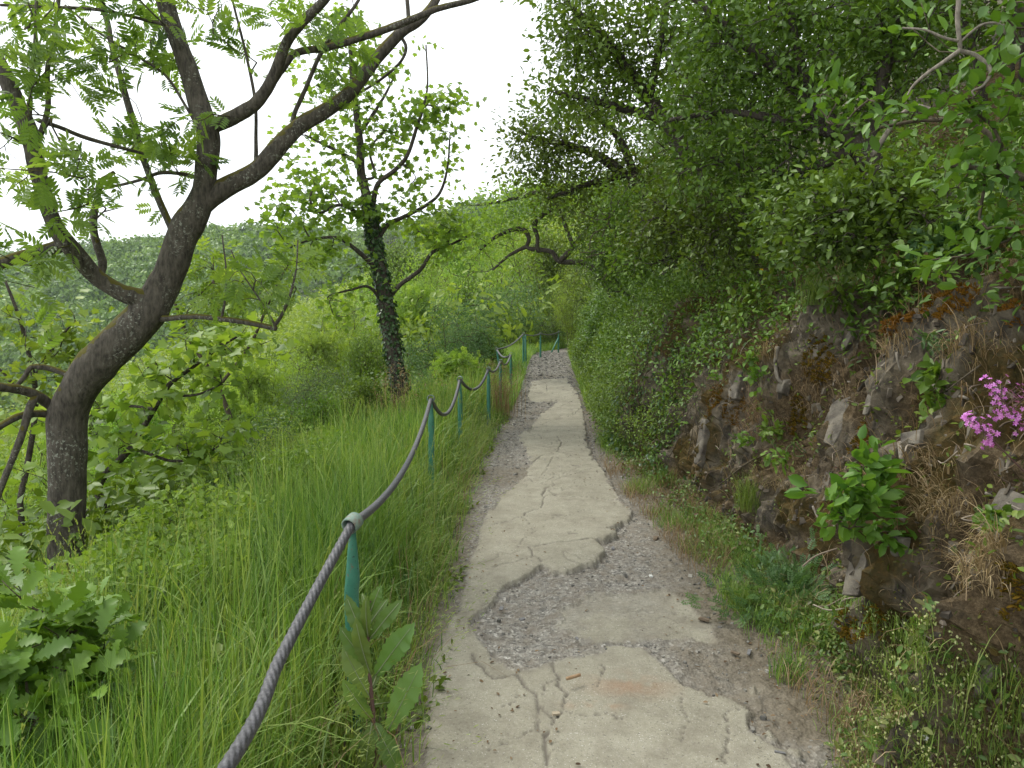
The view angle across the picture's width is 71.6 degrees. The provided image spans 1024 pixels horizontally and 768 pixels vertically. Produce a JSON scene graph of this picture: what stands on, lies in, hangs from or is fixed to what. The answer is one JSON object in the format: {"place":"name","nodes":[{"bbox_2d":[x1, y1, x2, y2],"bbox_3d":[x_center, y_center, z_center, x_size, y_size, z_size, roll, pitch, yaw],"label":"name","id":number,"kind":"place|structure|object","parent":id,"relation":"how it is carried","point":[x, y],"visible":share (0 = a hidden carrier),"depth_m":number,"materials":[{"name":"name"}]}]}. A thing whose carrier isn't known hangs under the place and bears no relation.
{"place":"outdoors","nodes":[
{"label":"outdoors","id":0,"kind":"place"},
{"bbox_2d":[0,356,521,767],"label":"tall grass","id":1,"kind":"structure","parent":0,"point":[140,752],"depth_m":3.13,"materials":[{"name":"plant"}]},
{"bbox_2d":[0,0,879,251],"label":"sky","id":2,"kind":"structure","parent":0,"point":[483,43],"materials":[{"name":"white"}]},
{"bbox_2d":[376,335,608,417],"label":"verge grass","id":3,"kind":"structure","parent":0,"point":[516,350],"depth_m":17.44,"materials":[{"name":"plant"}]},
{"bbox_2d":[14,0,1019,767],"bbox_3d":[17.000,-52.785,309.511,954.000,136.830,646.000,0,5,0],"label":"ground","id":4,"kind":"structure","parent":0,"point":[682,480],"depth_m":10.19,"materials":[{"name":"plant"}]},
{"bbox_2d":[0,404,94,533],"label":"locust shrub","id":5,"kind":"object","parent":4,"relation":"on","point":[44,486],"visible":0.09,"depth_m":10.59,"materials":[{"name":"green plant"}]},
{"bbox_2d":[0,281,114,535],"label":"maple sapling","id":6,"kind":"object","parent":4,"relation":"on","point":[66,355],"visible":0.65,"depth_m":8.44,"materials":[{"name":"green plant"}]},
{"bbox_2d":[0,546,175,767],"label":"young oak","id":7,"kind":"object","parent":4,"relation":"on","point":[62,649],"visible":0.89,"depth_m":2.20,"materials":[{"name":"green plant"}]},
{"bbox_2d":[86,389,175,508],"bbox_3d":[-7.932,1.917,14.280,1.834,3.669,2.088,1,5,13],"label":"elder shrub","id":8,"kind":"object","parent":4,"relation":"on","point":[155,422],"visible":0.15,"depth_m":14.12,"materials":[{"name":"green plant"}]},
{"bbox_2d":[0,304,299,530],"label":"maple sapling","id":9,"kind":"object","parent":4,"relation":"on","point":[208,350],"visible":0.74,"depth_m":6.17,"materials":[{"name":"green plant"}]},
{"bbox_2d":[0,354,436,613],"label":"slope undergrowth","id":10,"kind":"object","parent":4,"relation":"on","point":[143,485],"visible":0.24,"depth_m":5.53,"materials":[{"name":"green plant"}]},
{"bbox_2d":[181,382,270,445],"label":"elder shrub","id":11,"kind":"object","parent":4,"relation":"on","point":[211,414],"visible":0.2,"depth_m":12.81,"materials":[{"name":"green plant"}]},
{"bbox_2d":[0,366,461,641],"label":"slope herbs","id":12,"kind":"object","parent":4,"relation":"on","point":[142,523],"visible":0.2,"depth_m":4.16,"materials":[{"name":"green plant"}]},
{"bbox_2d":[0,0,478,581],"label":"ash tree","id":13,"kind":"object","parent":4,"relation":"on","point":[114,346],"visible":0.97,"depth_m":4.85,"materials":[{"name":"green plant"}]},
{"bbox_2d":[157,235,325,432],"bbox_3d":[-3.350,-0.076,8.826,1.996,3.608,1.514,0,5,0],"label":"sapling","id":14,"kind":"object","parent":4,"relation":"on","point":[203,291],"visible":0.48,"depth_m":8.66,"materials":[{"name":"green plant"}]},
{"bbox_2d":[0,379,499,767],"bbox_3d":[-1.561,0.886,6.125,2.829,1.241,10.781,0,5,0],"label":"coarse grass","id":15,"kind":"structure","parent":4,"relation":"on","point":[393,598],"depth_m":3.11,"materials":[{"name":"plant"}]},
{"bbox_2d":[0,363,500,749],"bbox_3d":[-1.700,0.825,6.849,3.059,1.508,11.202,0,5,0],"label":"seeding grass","id":16,"kind":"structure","parent":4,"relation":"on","point":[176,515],"depth_m":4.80,"materials":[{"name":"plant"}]},
{"bbox_2d":[208,397,300,485],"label":"willow shrub","id":17,"kind":"object","parent":4,"relation":"on","point":[264,424],"visible":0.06,"depth_m":7.59,"materials":[{"name":"green plant"}]},
{"bbox_2d":[216,353,301,427],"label":"elder shrub","id":18,"kind":"object","parent":4,"relation":"on","point":[261,385],"visible":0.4,"depth_m":15.33,"materials":[{"name":"green plant"}]},
{"bbox_2d":[12,398,510,767],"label":"old straw","id":19,"kind":"object","parent":4,"relation":"on","point":[404,667],"visible":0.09,"depth_m":3.35,"materials":[{"name":"beige plant"}]},
{"bbox_2d":[15,399,509,767],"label":"verge weeds","id":20,"kind":"object","parent":4,"relation":"on","point":[420,708],"visible":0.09,"depth_m":2.88,"materials":[{"name":"green plant"}]},
{"bbox_2d":[235,415,319,487],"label":"locust shrub","id":21,"kind":"object","parent":4,"relation":"on","point":[272,443],"visible":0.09,"depth_m":6.80,"materials":[{"name":"green plant"}]},
{"bbox_2d":[243,346,334,415],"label":"locust shrub","id":22,"kind":"object","parent":4,"relation":"on","point":[297,368],"visible":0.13,"depth_m":18.96,"materials":[{"name":"green plant"}]},
{"bbox_2d":[0,169,616,417],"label":"wood","id":23,"kind":"object","parent":4,"relation":"on","point":[131,262],"visible":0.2,"depth_m":349.48,"materials":[{"name":"green plant"}]},
{"bbox_2d":[273,385,345,440],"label":"hazel shrub","id":24,"kind":"object","parent":4,"relation":"on","point":[310,419],"visible":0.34,"depth_m":8.32,"materials":[{"name":"green plant"}]},
{"bbox_2d":[267,354,356,425],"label":"willow shrub","id":25,"kind":"object","parent":4,"relation":"on","point":[306,394],"visible":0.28,"depth_m":12.46,"materials":[{"name":"green plant"}]},
{"bbox_2d":[281,323,357,397],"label":"elder shrub","id":26,"kind":"object","parent":4,"relation":"on","point":[322,348],"visible":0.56,"depth_m":20.64,"materials":[{"name":"green plant"}]},
{"bbox_2d":[299,278,402,386],"bbox_3d":[-5.511,-1.081,25.168,4.186,5.395,4.454,1,5,13],"label":"locust shrub","id":27,"kind":"object","parent":4,"relation":"on","point":[340,325],"visible":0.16,"depth_m":24.76,"materials":[{"name":"green plant"}]},
{"bbox_2d":[341,512,363,739],"bbox_3d":[-0.612,1.053,2.748,0.079,1.130,0.069,2,6,21],"label":"railing post","id":28,"kind":"object","parent":4,"relation":"on","point":[352,583],"visible":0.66,"depth_m":2.70,"materials":[{"name":"metal"}]},
{"bbox_2d":[217,332,558,767],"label":"wire rope","id":29,"kind":"object","parent":28,"relation":"attached to","point":[235,752],"visible":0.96,"depth_m":2.15,"materials":[{"name":"metal"}]},
{"bbox_2d":[230,0,491,404],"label":"field maple","id":30,"kind":"object","parent":4,"relation":"on","point":[370,215],"visible":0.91,"depth_m":10.62,"materials":[{"name":"green plant"}]},
{"bbox_2d":[333,327,388,395],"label":"hazel shrub","id":31,"kind":"object","parent":4,"relation":"on","point":[360,356],"visible":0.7,"depth_m":16.81,"materials":[{"name":"green plant"}]},
{"bbox_2d":[322,369,403,422],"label":"hazel shrub","id":32,"kind":"object","parent":4,"relation":"on","point":[363,389],"visible":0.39,"depth_m":10.47,"materials":[{"name":"green plant"}]},
{"bbox_2d":[339,585,422,767],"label":"prickly lettuce","id":33,"kind":"object","parent":4,"relation":"on","point":[356,657],"visible":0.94,"depth_m":2.45,"materials":[{"name":"green plant"}]},
{"bbox_2d":[0,108,766,509],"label":"slope thicket","id":34,"kind":"object","parent":4,"relation":"on","point":[292,322],"visible":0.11,"depth_m":31.78,"materials":[{"name":"green plant"}]},
{"bbox_2d":[357,234,439,303],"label":"hazel shrub","id":35,"kind":"object","parent":4,"relation":"on","point":[399,251],"visible":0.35,"depth_m":60.73,"materials":[{"name":"green plant"}]},
{"bbox_2d":[364,273,452,355],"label":"elder shrub","id":36,"kind":"object","parent":4,"relation":"on","point":[412,292],"visible":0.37,"depth_m":26.57,"materials":[{"name":"green plant"}]},
{"bbox_2d":[306,404,514,767],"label":"brome grass","id":37,"kind":"structure","parent":4,"relation":"on","point":[444,538],"depth_m":3.36,"materials":[{"name":"plant"}]},
{"bbox_2d":[387,224,497,340],"bbox_3d":[-3.505,-2.996,34.311,6.546,9.740,6.966,-1,5,-11],"label":"locust shrub","id":38,"kind":"object","parent":4,"relation":"on","point":[425,276],"visible":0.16,"depth_m":33.51,"materials":[{"name":"green plant"}]},
{"bbox_2d":[401,285,506,377],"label":"willow shrub","id":39,"kind":"object","parent":4,"relation":"on","point":[456,341],"visible":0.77,"depth_m":16.83,"materials":[{"name":"green plant"}]},
{"bbox_2d":[427,346,496,387],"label":"elder shrub","id":40,"kind":"object","parent":4,"relation":"on","point":[459,360],"visible":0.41,"depth_m":13.27,"materials":[{"name":"green plant"}]},
{"bbox_2d":[427,219,516,291],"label":"elder shrub","id":41,"kind":"object","parent":4,"relation":"on","point":[460,262],"visible":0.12,"depth_m":55.62,"materials":[{"name":"green plant"}]},
{"bbox_2d":[444,265,512,332],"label":"hazel shrub","id":42,"kind":"object","parent":4,"relation":"on","point":[471,283],"visible":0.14,"depth_m":35.39,"materials":[{"name":"green plant"}]},
{"bbox_2d":[432,194,569,320],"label":"locust shrub","id":43,"kind":"object","parent":4,"relation":"on","point":[492,267],"visible":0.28,"depth_m":40.98,"materials":[{"name":"green plant"}]},
{"bbox_2d":[479,360,536,417],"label":"dry grass tuft","id":44,"kind":"object","parent":4,"relation":"on","point":[500,400],"visible":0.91,"depth_m":11.63,"materials":[{"name":"plant"}]},
{"bbox_2d":[454,268,568,345],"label":"willow shrub","id":45,"kind":"object","parent":4,"relation":"on","point":[513,297],"visible":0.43,"depth_m":27.39,"materials":[{"name":"green plant"}]},
{"bbox_2d":[431,159,622,304],"bbox_3d":[0.379,-3.271,16.770,4.845,4.231,3.035,1,5,11],"label":"crooked tree","id":46,"kind":"object","parent":4,"relation":"on","point":[562,260],"visible":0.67,"depth_m":16.71,"materials":[{"name":"green plant"}]},
{"bbox_2d":[516,222,591,316],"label":"hazel shrub","id":47,"kind":"object","parent":4,"relation":"on","point":[548,262],"visible":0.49,"depth_m":35.02,"materials":[{"name":"green plant"}]},
{"bbox_2d":[547,265,587,349],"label":"locust shrub","id":48,"kind":"object","parent":4,"relation":"on","point":[571,315],"visible":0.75,"depth_m":25.10,"materials":[{"name":"green plant"}]},
{"bbox_2d":[467,64,694,287],"bbox_3d":[1.292,-2.961,11.872,4.078,4.518,2.556,0,5,0],"label":"overhanging tree","id":49,"kind":"object","parent":4,"relation":"on","point":[560,146],"visible":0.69,"depth_m":11.66,"materials":[{"name":"green plant"}]},
{"bbox_2d":[555,232,625,324],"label":"blackthorn shrub","id":50,"kind":"object","parent":4,"relation":"on","point":[589,285],"visible":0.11,"depth_m":24.88,"materials":[{"name":"green plant"}]},
{"bbox_2d":[632,5,832,214],"bbox_3d":[4.455,-4.574,14.157,5.375,6.028,4.409,-5,7,-43],"label":"blackthorn shrub","id":51,"kind":"object","parent":4,"relation":"on","point":[753,144],"visible":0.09,"depth_m":13.83,"materials":[{"name":"green plant"}]},
{"bbox_2d":[681,525,844,633],"bbox_3d":[1.518,1.047,4.162,0.931,0.606,1.426,2,5,18],"label":"vetch","id":52,"kind":"object","parent":4,"relation":"on","point":[801,578],"visible":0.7,"depth_m":3.95,"materials":[{"name":"green plant"}]},
{"bbox_2d":[611,420,1023,767],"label":"foot weeds","id":53,"kind":"object","parent":4,"relation":"on","point":[837,668],"visible":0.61,"depth_m":3.15,"materials":[{"name":"green plant"}]},
{"bbox_2d":[665,0,1018,187],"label":"blackthorn shrub","id":54,"kind":"object","parent":4,"relation":"on","point":[898,95],"visible":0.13,"depth_m":9.74,"materials":[{"name":"green plant"}]},
{"bbox_2d":[779,0,1023,137],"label":"blackthorn shrub","id":55,"kind":"object","parent":4,"relation":"on","point":[971,44],"visible":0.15,"depth_m":7.64,"materials":[{"name":"green plant"}]},
{"bbox_2d":[377,348,885,767],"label":"path","id":56,"kind":"structure","parent":0,"point":[635,706],"depth_m":3.53,"materials":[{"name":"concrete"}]},
{"bbox_2d":[443,426,853,767],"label":"leaf litter","id":57,"kind":"object","parent":56,"relation":"on","point":[767,765],"visible":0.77,"depth_m":3.24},
{"bbox_2d":[766,640,817,691],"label":"grass tuft","id":58,"kind":"object","parent":56,"relation":"on","point":[779,673],"visible":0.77,"depth_m":3.19,"materials":[{"name":"plant"}]},
{"bbox_2d":[593,413,1009,767],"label":"grass","id":59,"kind":"structure","parent":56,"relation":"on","point":[743,559],"depth_m":3.93,"materials":[{"name":"plant"}]},
{"bbox_2d":[595,62,1023,767],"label":"rock bank","id":60,"kind":"object","parent":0,"point":[977,468],"visible":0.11,"depth_m":3.57,"materials":[{"name":"stone"}]},
{"bbox_2d":[555,193,645,307],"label":"bank shrub","id":61,"kind":"object","parent":60,"relation":"on","point":[598,269],"visible":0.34,"depth_m":12.83,"materials":[{"name":"green plant"}]},
{"bbox_2d":[568,167,700,302],"bbox_3d":[1.657,-1.670,9.307,1.573,2.448,1.826,-4,6,-36],"label":"bank shrub","id":62,"kind":"object","parent":60,"relation":"on","point":[622,255],"visible":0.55,"depth_m":9.20,"materials":[{"name":"green plant"}]},
{"bbox_2d":[499,0,779,282],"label":"overhanging tree","id":63,"kind":"object","parent":60,"relation":"on","point":[603,48],"visible":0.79,"depth_m":8.63,"materials":[{"name":"green plant"}]},
{"bbox_2d":[596,323,729,479],"bbox_3d":[1.607,0.086,8.277,1.000,1.611,4.412,-1,5,-11],"label":"ivy curtain","id":64,"kind":"object","parent":60,"relation":"attached to","point":[638,387],"visible":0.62,"depth_m":7.91,"materials":[{"name":"green plant"}]},
{"bbox_2d":[566,280,764,468],"bbox_3d":[3.101,-1.401,18.146,4.398,2.830,22.949,1,5,14],"label":"ivy","id":65,"kind":"object","parent":60,"relation":"on","point":[594,401],"visible":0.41,"depth_m":8.72,"materials":[{"name":"green dry plant"}]},
{"bbox_2d":[694,419,709,467],"bbox_3d":[1.658,0.514,6.185,0.130,0.431,0.109,-2,5,-20],"label":"slate rock","id":66,"kind":"object","parent":60,"relation":"on","point":[700,458],"visible":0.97,"depth_m":6.14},
{"bbox_2d":[606,161,798,301],"bbox_3d":[1.918,-1.347,7.338,1.659,2.077,2.227,-2,6,-22],"label":"bank shrub","id":67,"kind":"object","parent":60,"relation":"on","point":[719,233],"visible":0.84,"depth_m":7.12,"materials":[{"name":"green plant"}]},
{"bbox_2d":[720,469,770,512],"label":"grass tuft","id":68,"kind":"object","parent":60,"relation":"on","point":[749,502],"visible":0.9,"depth_m":5.10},
{"bbox_2d":[718,267,778,335],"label":"bank herb","id":69,"kind":"object","parent":60,"relation":"on","point":[734,312],"visible":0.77,"depth_m":6.14,"materials":[{"name":"green plant"}]},
{"bbox_2d":[737,350,767,396],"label":"bank herb","id":70,"kind":"object","parent":60,"relation":"on","point":[753,373],"visible":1,"depth_m":5.24,"materials":[{"name":"green plant"}]},
{"bbox_2d":[754,407,789,444],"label":"bank herb","id":71,"kind":"object","parent":60,"relation":"on","point":[764,432],"visible":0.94,"depth_m":5.08,"materials":[{"name":"green plant"}]},
{"bbox_2d":[760,442,806,475],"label":"bank herb","id":72,"kind":"object","parent":60,"relation":"on","point":[783,461],"visible":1,"depth_m":4.67,"materials":[{"name":"green plant"}]},
{"bbox_2d":[568,67,1023,469],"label":"bank undergrowth","id":73,"kind":"object","parent":60,"relation":"on","point":[991,207],"visible":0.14,"depth_m":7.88,"materials":[{"name":"green plant"}]},
{"bbox_2d":[605,0,998,250],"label":"hedge tree","id":74,"kind":"object","parent":60,"relation":"on","point":[790,19],"visible":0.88,"depth_m":5.93,"materials":[{"name":"green plant"}]},
{"bbox_2d":[598,114,1023,767],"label":"dry grass","id":75,"kind":"structure","parent":60,"relation":"on","point":[716,564],"depth_m":3.60,"materials":[{"name":"plant"}]},
{"bbox_2d":[794,266,835,304],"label":"grass tuft","id":76,"kind":"object","parent":60,"relation":"on","point":[814,290],"visible":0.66,"depth_m":5.08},
{"bbox_2d":[800,332,837,384],"bbox_3d":[2.159,-0.174,4.987,0.218,0.375,0.249,0,5,0],"label":"moss cushion","id":77,"kind":"object","parent":60,"relation":"on","point":[814,376],"visible":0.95,"depth_m":4.99,"materials":[{"name":"plant"}]},
{"bbox_2d":[823,397,849,445],"bbox_3d":[2.107,0.242,4.646,0.180,0.348,0.280,0,5,0],"label":"slate rock","id":78,"kind":"object","parent":60,"relation":"on","point":[835,422],"visible":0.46,"depth_m":4.58,"materials":[{"name":"stone"}]},
{"bbox_2d":[652,304,1023,767],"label":"slate splinters","id":79,"kind":"object","parent":60,"relation":"on","point":[1007,463],"visible":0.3,"depth_m":2.99,"materials":[{"name":"stone"}]},
{"bbox_2d":[652,305,1023,713],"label":"bank weeds","id":80,"kind":"object","parent":60,"relation":"on","point":[1004,520],"visible":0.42,"depth_m":2.91,"materials":[{"name":"green plant"}]},
{"bbox_2d":[663,258,1022,759],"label":"bank rubble","id":81,"kind":"object","parent":60,"relation":"on","point":[948,615],"visible":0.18,"depth_m":3.34,"materials":[{"name":"stone"}]},
{"bbox_2d":[674,138,1023,764],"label":"bank moss","id":82,"kind":"object","parent":60,"relation":"on","point":[889,440],"visible":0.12,"depth_m":3.00,"materials":[{"name":"plant"}]},
{"bbox_2d":[784,424,916,557],"bbox_3d":[1.367,0.452,2.856,0.521,0.559,0.326,0,5,0],"label":"leafy sapling","id":83,"kind":"object","parent":60,"relation":"on","point":[855,501],"visible":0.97,"depth_m":2.83,"materials":[{"name":"green plant"}]},
{"bbox_2d":[677,259,1023,709],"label":"rootlets","id":84,"kind":"object","parent":60,"relation":"on","point":[906,446],"visible":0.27,"depth_m":2.98,"materials":[{"name":"brown plant"}]},
{"bbox_2d":[815,278,890,321],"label":"bank herb","id":85,"kind":"object","parent":60,"relation":"on","point":[840,288],"visible":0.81,"depth_m":4.87,"materials":[{"name":"green plant"}]},
{"bbox_2d":[842,549,867,596],"bbox_3d":[1.463,0.788,3.000,0.085,0.234,0.093,-1,5,-16],"label":"slate rock","id":86,"kind":"object","parent":60,"relation":"on","point":[850,586],"visible":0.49,"depth_m":2.98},
{"bbox_2d":[834,601,887,644],"bbox_3d":[1.564,1.050,3.182,0.224,0.366,0.522,3,6,29],"label":"moss cushion","id":87,"kind":"object","parent":60,"relation":"on","point":[845,630],"visible":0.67,"depth_m":3.04,"materials":[{"name":"plant"}]},
{"bbox_2d":[727,111,1009,311],"bbox_3d":[2.223,-0.979,4.641,1.696,1.383,1.592,3,6,28],"label":"bank shrub","id":88,"kind":"object","parent":60,"relation":"on","point":[835,233],"visible":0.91,"depth_m":4.48,"materials":[{"name":"green plant"}]},
{"bbox_2d":[838,249,916,285],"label":"bank herb","id":89,"kind":"object","parent":60,"relation":"on","point":[903,275],"visible":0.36,"depth_m":4.90,"materials":[{"name":"green plant"}]},
{"bbox_2d":[782,0,1023,289],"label":"broad leaved shrub","id":90,"kind":"object","parent":60,"relation":"on","point":[998,153],"visible":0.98,"depth_m":3.05,"materials":[{"name":"green plant"}]},
{"bbox_2d":[902,0,1005,95],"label":"dead branch","id":91,"kind":"object","parent":90,"relation":"attached to","point":[959,40],"visible":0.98,"depth_m":2.88,"materials":[{"name":"grey wood"}]},
{"bbox_2d":[813,597,1023,767],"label":"quaking grass","id":92,"kind":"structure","parent":60,"relation":"on","point":[922,695],"depth_m":2.22,"materials":[{"name":"plant"}]},
{"bbox_2d":[892,436,954,492],"bbox_3d":[1.706,0.351,3.043,0.247,0.301,0.630,2,6,22],"label":"dead grass mat","id":93,"kind":"object","parent":60,"relation":"on","point":[929,469],"visible":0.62,"depth_m":2.93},
{"bbox_2d":[907,329,953,357],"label":"bank herb","id":94,"kind":"object","parent":60,"relation":"on","point":[929,340],"visible":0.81,"depth_m":3.45,"materials":[{"name":"green plant"}]},
{"bbox_2d":[902,352,964,420],"bbox_3d":[1.899,0.050,3.155,0.347,0.388,0.355,0,5,0],"label":"leafy sapling","id":95,"kind":"object","parent":60,"relation":"on","point":[925,381],"visible":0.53,"depth_m":3.13,"materials":[{"name":"green plant"}]},
{"bbox_2d":[897,472,977,534],"bbox_3d":[1.643,0.473,2.760,0.291,0.243,0.365,0,5,0],"label":"dead grass mat","id":96,"kind":"object","parent":60,"relation":"on","point":[920,515],"visible":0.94,"depth_m":2.77,"materials":[{"name":"plant"}]},
{"bbox_2d":[917,282,980,319],"bbox_3d":[2.287,-0.427,3.679,0.279,0.189,0.573,4,7,38],"label":"moss cushion","id":97,"kind":"object","parent":60,"relation":"on","point":[941,310],"visible":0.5,"depth_m":3.50,"materials":[{"name":"plant"}]},
{"bbox_2d":[905,203,1013,278],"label":"bank herb","id":98,"kind":"object","parent":60,"relation":"on","point":[938,238],"visible":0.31,"depth_m":4.01,"materials":[{"name":"green plant"}]},
{"bbox_2d":[912,309,1016,373],"bbox_3d":[2.033,-0.201,3.148,0.414,0.327,0.731,5,7,42],"label":"dead grass mat","id":99,"kind":"object","parent":60,"relation":"on","point":[960,339],"visible":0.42,"depth_m":3.00,"materials":[{"name":"plant"}]},
{"bbox_2d":[920,501,1012,600],"bbox_3d":[1.545,0.576,2.321,0.302,0.449,0.736,5,7,41],"label":"dead grass mat","id":100,"kind":"object","parent":60,"relation":"on","point":[992,540],"visible":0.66,"depth_m":2.14,"materials":[{"name":"plant"}]},
{"bbox_2d":[911,620,1023,746],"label":"grass tuft","id":101,"kind":"object","parent":60,"relation":"on","point":[1020,708],"visible":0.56,"depth_m":2.10,"materials":[{"name":"plant"}]},
{"bbox_2d":[961,411,1023,471],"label":"pink flower","id":102,"kind":"object","parent":60,"relation":"on","point":[979,429],"visible":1,"depth_m":2.37,"materials":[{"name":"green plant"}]},
{"bbox_2d":[971,504,1023,535],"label":"bank herb","id":103,"kind":"object","parent":60,"relation":"on","point":[990,512],"visible":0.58,"depth_m":2.43,"materials":[{"name":"green plant"}]},
{"bbox_2d":[977,488,1023,537],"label":"slate rock","id":104,"kind":"object","parent":60,"relation":"on","point":[1001,498],"visible":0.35,"depth_m":2.51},
{"bbox_2d":[979,374,1023,435],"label":"pink flower","id":105,"kind":"object","parent":60,"relation":"on","point":[1006,409],"visible":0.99,"depth_m":2.39,"materials":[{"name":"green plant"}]},
{"bbox_2d":[994,559,1023,620],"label":"moss cushion","id":106,"kind":"object","parent":60,"relation":"on","point":[1016,596],"visible":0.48,"depth_m":2.08,"materials":[{"name":"plant"}]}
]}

